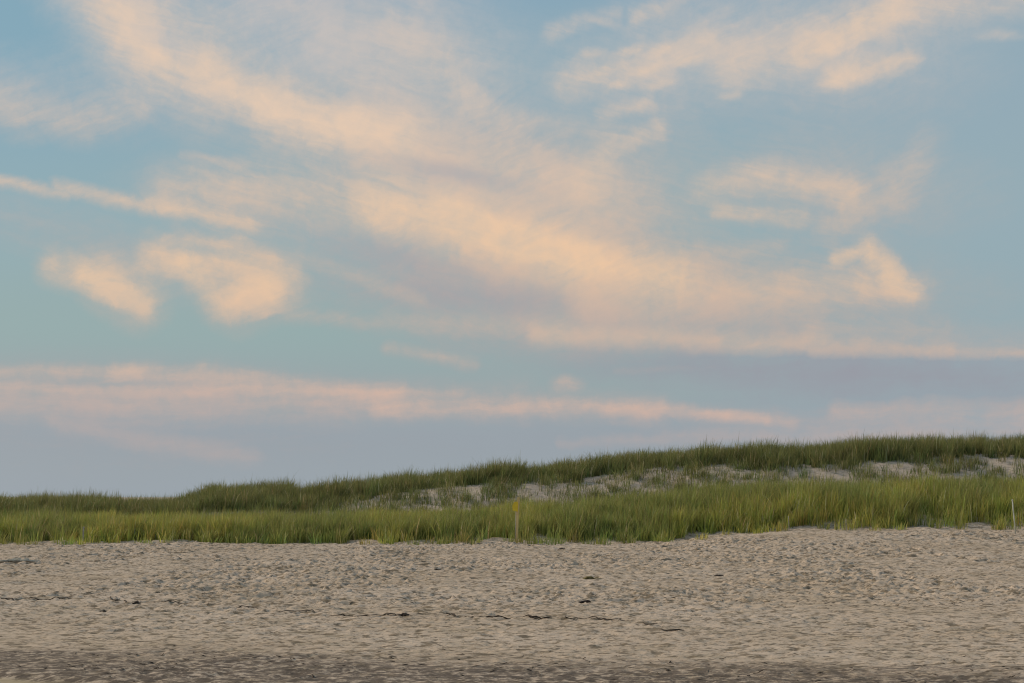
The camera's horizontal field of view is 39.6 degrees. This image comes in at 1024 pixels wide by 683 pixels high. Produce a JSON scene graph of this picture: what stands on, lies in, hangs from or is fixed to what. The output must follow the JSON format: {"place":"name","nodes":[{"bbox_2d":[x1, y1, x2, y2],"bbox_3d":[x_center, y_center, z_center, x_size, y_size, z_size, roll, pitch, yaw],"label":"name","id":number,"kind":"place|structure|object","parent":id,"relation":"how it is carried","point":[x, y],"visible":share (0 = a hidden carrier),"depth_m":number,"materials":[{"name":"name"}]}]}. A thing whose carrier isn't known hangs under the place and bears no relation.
{"place":"outdoors","nodes":[
{"label":"outdoors","id":0,"kind":"place"},
{"bbox_2d":[0,541,1019,682],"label":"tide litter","id":1,"kind":"object","parent":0,"point":[513,633],"visible":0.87,"depth_m":11.70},
{"bbox_2d":[0,452,1023,682],"bbox_3d":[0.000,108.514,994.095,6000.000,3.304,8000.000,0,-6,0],"label":"beach","id":2,"kind":"structure","parent":0,"point":[880,641],"depth_m":16.93,"materials":[{"name":"beige sand"}]},
{"bbox_2d":[0,558,40,562],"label":"debris heap","id":3,"kind":"object","parent":2,"relation":"on","point":[15,560],"visible":0.88,"depth_m":28.21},
{"bbox_2d":[1,597,70,600],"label":"seaweed strand","id":4,"kind":"object","parent":2,"relation":"on","point":[39,599],"visible":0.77,"depth_m":18.43},
{"bbox_2d":[154,600,187,603],"bbox_3d":[-4.200,3.214,17.538,0.647,0.050,0.150,-2,-6,15],"label":"seaweed strand","id":5,"kind":"object","parent":2,"relation":"on","point":[170,600],"visible":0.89,"depth_m":17.52},
{"bbox_2d":[276,609,321,612],"bbox_3d":[-2.484,3.110,16.413,0.573,0.050,0.108,-1,-6,11],"label":"seaweed strand","id":6,"kind":"object","parent":2,"relation":"on","point":[299,610],"visible":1,"depth_m":16.41},
{"bbox_2d":[331,613,406,616],"bbox_3d":[-1.593,3.038,15.774,0.911,0.054,0.156,-1,-6,11],"label":"seaweed strand","id":7,"kind":"object","parent":2,"relation":"on","point":[365,615],"visible":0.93,"depth_m":15.78},
{"bbox_2d":[445,613,551,618],"bbox_3d":[-0.221,3.004,15.517,1.291,0.068,0.348,-3,-7,23],"label":"seaweed strand","id":8,"kind":"object","parent":2,"relation":"on","point":[535,617],"visible":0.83,"depth_m":15.42},
{"bbox_2d":[0,467,1023,544],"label":"dune grass","id":9,"kind":"structure","parent":2,"relation":"on","point":[741,509],"depth_m":41.34,"materials":[{"name":"green plant"}]},
{"bbox_2d":[0,429,1023,516],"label":"crest grass","id":10,"kind":"structure","parent":2,"relation":"on","point":[974,444],"depth_m":55.75,"materials":[{"name":"green plant"}]},
{"bbox_2d":[0,436,1023,517],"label":"sparse grass","id":11,"kind":"structure","parent":2,"relation":"on","point":[500,488],"depth_m":53.80,"materials":[{"name":"green plant"}]},
{"bbox_2d":[512,497,519,542],"bbox_3d":[0.100,4.992,39.192,0.209,1.405,0.087,2,-6,-8],"label":"marker stake","id":12,"kind":"object","parent":2,"relation":"on","point":[515,506],"visible":0.96,"depth_m":39.20,"materials":[{"name":"brown wood"}]},
{"bbox_2d":[583,576,601,578],"bbox_3d":[1.296,3.828,23.010,0.360,0.068,0.168,1,-6,-13],"label":"straw heap","id":13,"kind":"object","parent":2,"relation":"on","point":[588,577],"visible":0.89,"depth_m":22.94,"materials":[{"name":"brown plant"}]},
{"bbox_2d":[564,616,623,620],"bbox_3d":[0.912,2.962,15.182,0.693,0.051,0.234,-2,-7,20],"label":"seaweed strand","id":14,"kind":"object","parent":2,"relation":"on","point":[594,618],"visible":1,"depth_m":15.18},
{"bbox_2d":[660,629,683,630],"bbox_3d":[1.562,2.822,13.913,0.241,0.021,0.090,0,-6,0],"label":"seaweed strand","id":15,"kind":"object","parent":2,"relation":"on","point":[672,629],"visible":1,"depth_m":13.90},
{"bbox_2d":[1012,499,1015,533],"bbox_3d":[13.232,4.673,37.477,0.047,1.015,0.047,-3,-6,0],"label":"white pole","id":16,"kind":"object","parent":2,"relation":"on","point":[1013,517],"visible":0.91,"depth_m":37.48,"materials":[{"name":"paint"}]},
{"bbox_2d":[0,0,1023,496],"label":"sky","id":17,"kind":"structure","parent":0,"point":[248,240],"materials":[{"name":"blue"}]}
]}

